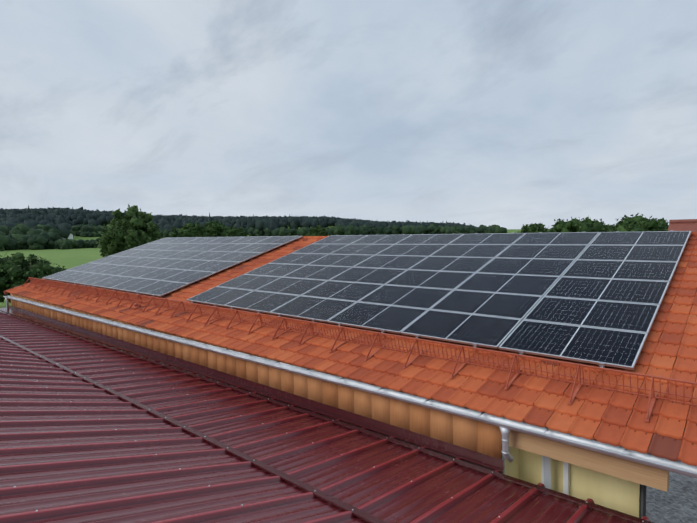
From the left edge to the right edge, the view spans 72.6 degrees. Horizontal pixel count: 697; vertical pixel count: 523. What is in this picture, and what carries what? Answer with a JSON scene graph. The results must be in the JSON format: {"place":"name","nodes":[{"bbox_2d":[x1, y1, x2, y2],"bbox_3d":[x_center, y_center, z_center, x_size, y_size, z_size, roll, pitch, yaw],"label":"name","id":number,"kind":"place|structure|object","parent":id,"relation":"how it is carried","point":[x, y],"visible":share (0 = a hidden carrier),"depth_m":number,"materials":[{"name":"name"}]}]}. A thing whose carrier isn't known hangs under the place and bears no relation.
{"place":"outdoors","nodes":[
{"label":"outdoors","id":0,"kind":"place"},
{"bbox_2d":[4,312,233,386],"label":"shed walls","id":1,"kind":"structure","parent":0,"point":[129,352],"depth_m":13.16,"materials":[{"name":"red metal"}]},
{"bbox_2d":[0,311,650,522],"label":"metal roof","id":2,"kind":"structure","parent":1,"relation":"on","point":[67,455],"depth_m":5.90,"materials":[{"name":"red metal"}]},
{"bbox_2d":[0,305,502,473],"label":"wall","id":3,"kind":"structure","parent":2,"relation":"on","point":[491,462],"depth_m":9.32,"materials":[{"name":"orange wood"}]},
{"bbox_2d":[9,322,643,521],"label":"roof screws","id":4,"kind":"object","parent":2,"relation":"on","point":[227,447],"visible":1,"depth_m":6.44,"materials":[{"name":"white"}]},
{"bbox_2d":[0,311,652,522],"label":"steel roof strips","id":5,"kind":"object","parent":2,"relation":"on","point":[363,515],"visible":1,"depth_m":6.69,"materials":[{"name":"red metal"}]},
{"bbox_2d":[198,374,501,472],"bbox_3d":[-6.699,2.234,14.036,23.320,1.125,0.001,2,5,41],"label":"cladding backing","id":6,"kind":"object","parent":2,"relation":"attached to","point":[372,431],"depth_m":7.72,"materials":[{"name":"brown metal"}]},
{"bbox_2d":[10,293,501,459],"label":"wood cladding","id":7,"kind":"structure","parent":6,"relation":"attached to","point":[476,436],"depth_m":8.54,"materials":[{"name":"brown wood"}]},
{"bbox_2d":[0,205,476,238],"bbox_3d":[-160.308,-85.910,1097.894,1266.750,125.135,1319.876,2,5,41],"label":"forest canopy","id":8,"kind":"object","parent":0,"point":[63,221],"visible":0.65,"depth_m":739.38,"materials":[{"name":"green plant"}]},
{"bbox_2d":[0,226,521,307],"bbox_3d":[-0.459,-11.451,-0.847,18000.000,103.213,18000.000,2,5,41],"label":"terrain","id":9,"kind":"structure","parent":0,"point":[69,258],"depth_m":214.89,"materials":[{"name":"green plant"}]},
{"bbox_2d":[0,251,11,302],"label":"hedge bush","id":10,"kind":"object","parent":9,"relation":"on","point":[1,259],"depth_m":48.79,"materials":[{"name":"green plant"}]},
{"bbox_2d":[0,252,60,302],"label":"hedge bush","id":11,"kind":"object","parent":9,"relation":"on","point":[6,263],"depth_m":46.90,"materials":[{"name":"green plant"}]},
{"bbox_2d":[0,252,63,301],"bbox_3d":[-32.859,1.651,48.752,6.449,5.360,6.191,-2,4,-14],"label":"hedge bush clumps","id":12,"kind":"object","parent":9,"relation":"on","point":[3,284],"visible":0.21,"depth_m":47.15,"materials":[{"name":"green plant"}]},
{"bbox_2d":[95,204,163,256],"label":"tree","id":13,"kind":"object","parent":9,"relation":"on","point":[116,227],"depth_m":54.60,"materials":[{"name":"green plant"}]},
{"bbox_2d":[97,205,160,256],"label":"tree crown clumps","id":14,"kind":"object","parent":13,"relation":"attached to","point":[130,233],"visible":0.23,"depth_m":54.45,"materials":[{"name":"green plant"}]},
{"bbox_2d":[169,221,208,237],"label":"tree","id":15,"kind":"object","parent":9,"relation":"on","point":[196,232],"visible":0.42,"depth_m":163.11,"materials":[{"name":"green plant"}]},
{"bbox_2d":[170,223,207,237],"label":"tree crown clumps","id":16,"kind":"object","parent":15,"relation":"on","point":[190,231],"visible":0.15,"depth_m":163.70,"materials":[{"name":"green plant"}]},
{"bbox_2d":[205,220,229,236],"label":"tree","id":17,"kind":"object","parent":9,"relation":"on","point":[217,232],"visible":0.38,"depth_m":174.85,"materials":[{"name":"green plant"}]},
{"bbox_2d":[207,221,230,236],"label":"tree crown clumps","id":18,"kind":"object","parent":17,"relation":"on","point":[222,234],"visible":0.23,"depth_m":175.14,"materials":[{"name":"green plant"}]},
{"bbox_2d":[227,226,244,236],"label":"tree","id":19,"kind":"object","parent":9,"relation":"on","point":[238,230],"visible":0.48,"depth_m":191.90,"materials":[{"name":"green plant"}]},
{"bbox_2d":[306,225,325,235],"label":"tree","id":20,"kind":"object","parent":9,"relation":"on","point":[316,232],"visible":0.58,"depth_m":187.86,"materials":[{"name":"green plant"}]},
{"bbox_2d":[518,223,547,232],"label":"tree","id":21,"kind":"object","parent":9,"relation":"on","point":[533,226],"depth_m":109.92,"materials":[{"name":"green plant"}]},
{"bbox_2d":[520,223,546,232],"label":"tree crown clumps","id":22,"kind":"object","parent":21,"relation":"attached to","point":[536,227],"visible":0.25,"depth_m":109.71,"materials":[{"name":"green plant"}]},
{"bbox_2d":[545,216,610,232],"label":"tree","id":23,"kind":"object","parent":9,"relation":"on","point":[577,226],"visible":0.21,"depth_m":73.80,"materials":[{"name":"plant"}]},
{"bbox_2d":[547,218,608,232],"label":"tree crown clumps","id":24,"kind":"object","parent":23,"relation":"attached to","point":[596,227],"visible":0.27,"depth_m":73.44,"materials":[{"name":"green plant"}]},
{"bbox_2d":[607,213,667,231],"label":"tree","id":25,"kind":"object","parent":9,"relation":"on","point":[631,222],"visible":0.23,"depth_m":67.01,"materials":[{"name":"green plant"}]},
{"bbox_2d":[608,215,666,231],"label":"tree crown clumps","id":26,"kind":"object","parent":25,"relation":"attached to","point":[651,225],"visible":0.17,"depth_m":66.88,"materials":[{"name":"green plant"}]},
{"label":"valley tree trunks","id":27,"kind":"structure","parent":9,"relation":"on","visible":0},
{"bbox_2d":[0,222,506,250],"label":"valley tree crowns","id":28,"kind":"object","parent":27,"relation":"on","point":[18,236],"visible":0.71,"depth_m":549.82,"materials":[{"name":"green plant"}]},
{"bbox_2d":[51,280,589,363],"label":"pv cables","id":29,"kind":"object","parent":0,"point":[439,341],"visible":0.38,"depth_m":7.65,"materials":[{"name":"black plastic"}]},
{"bbox_2d":[0,0,696,228],"label":"sky","id":30,"kind":"structure","parent":0,"point":[509,114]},
{"bbox_2d":[5,236,696,465],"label":"clay tile roof","id":31,"kind":"structure","parent":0,"point":[481,389],"depth_m":7.25,"materials":[{"name":"orange tile"}]},
{"bbox_2d":[133,303,140,309],"bbox_3d":[-6.390,1.369,14.337,0.140,0.233,0.236,2,5,41],"label":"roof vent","id":32,"kind":"object","parent":31,"relation":"on","point":[136,306],"visible":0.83,"depth_m":14.28,"materials":[{"name":"orange ceramic"}]},
{"bbox_2d":[3,295,696,478],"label":"gutter and downpipe","id":33,"kind":"object","parent":31,"relation":"attached to","point":[505,425],"visible":1,"depth_m":6.62,"materials":[{"name":"metal"}]},
{"bbox_2d":[44,230,673,370],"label":"solar panel rails","id":34,"kind":"object","parent":31,"relation":"on","point":[601,364],"visible":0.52,"depth_m":10.97,"materials":[{"name":"silver metal"}]},
{"bbox_2d":[43,231,690,369],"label":"solar panels","id":35,"kind":"object","parent":34,"relation":"on","point":[591,314],"visible":1,"depth_m":10.81,"materials":[{"name":"black glass"}]},
{"bbox_2d":[22,277,696,421],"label":"snow guard","id":36,"kind":"object","parent":31,"relation":"on","point":[518,371],"visible":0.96,"depth_m":8.21,"materials":[{"name":"brown metal"}]},
{"bbox_2d":[74,242,696,454],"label":"roof underlay","id":37,"kind":"object","parent":31,"relation":"on","point":[598,374],"depth_m":6.30,"materials":[{"name":"brown"}]},
{"bbox_2d":[299,231,696,238],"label":"ridge caps","id":38,"kind":"object","parent":31,"relation":"on","point":[323,237],"visible":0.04,"depth_m":18.69,"materials":[{"name":"ceramic"}]},
{"bbox_2d":[502,454,696,522],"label":"gravel yard","id":39,"kind":"structure","parent":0,"point":[676,502],"depth_m":12.73,"materials":[{"name":"grey gravel"}]},
{"bbox_2d":[505,389,639,517],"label":"yellow wall","id":40,"kind":"structure","parent":39,"relation":"on","point":[612,492],"depth_m":6.17,"materials":[{"name":"yellow paint"}]},
{"bbox_2d":[541,456,569,494],"bbox_3d":[2.784,3.240,6.379,0.340,1.460,0.080,2,5,41],"label":"window frame","id":41,"kind":"object","parent":40,"relation":"attached to","point":[566,478],"depth_m":6.24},
{"bbox_2d":[543,456,550,488],"bbox_3d":[2.679,3.248,6.359,0.090,1.350,0.150,2,5,41],"label":"sash window","id":42,"kind":"structure","parent":41,"relation":"in","point":[547,473],"depth_m":6.29,"materials":[{"name":"grey glass"}]},
{"bbox_2d":[509,430,668,491],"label":"glulam beam","id":43,"kind":"structure","parent":40,"relation":"on","point":[646,475],"depth_m":5.55,"materials":[{"name":"beige wood"}]},
{"bbox_2d":[639,484,646,517],"bbox_3d":[3.555,4.546,5.780,0.067,4.900,0.090,2,5,41],"label":"corner pipe","id":44,"kind":"object","parent":39,"relation":"on","point":[642,504],"depth_m":5.65,"materials":[{"name":"black metal"}]},
{"bbox_2d":[668,219,696,231],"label":"chimney","id":45,"kind":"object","parent":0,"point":[683,225],"depth_m":27.28,"materials":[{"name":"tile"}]}
]}

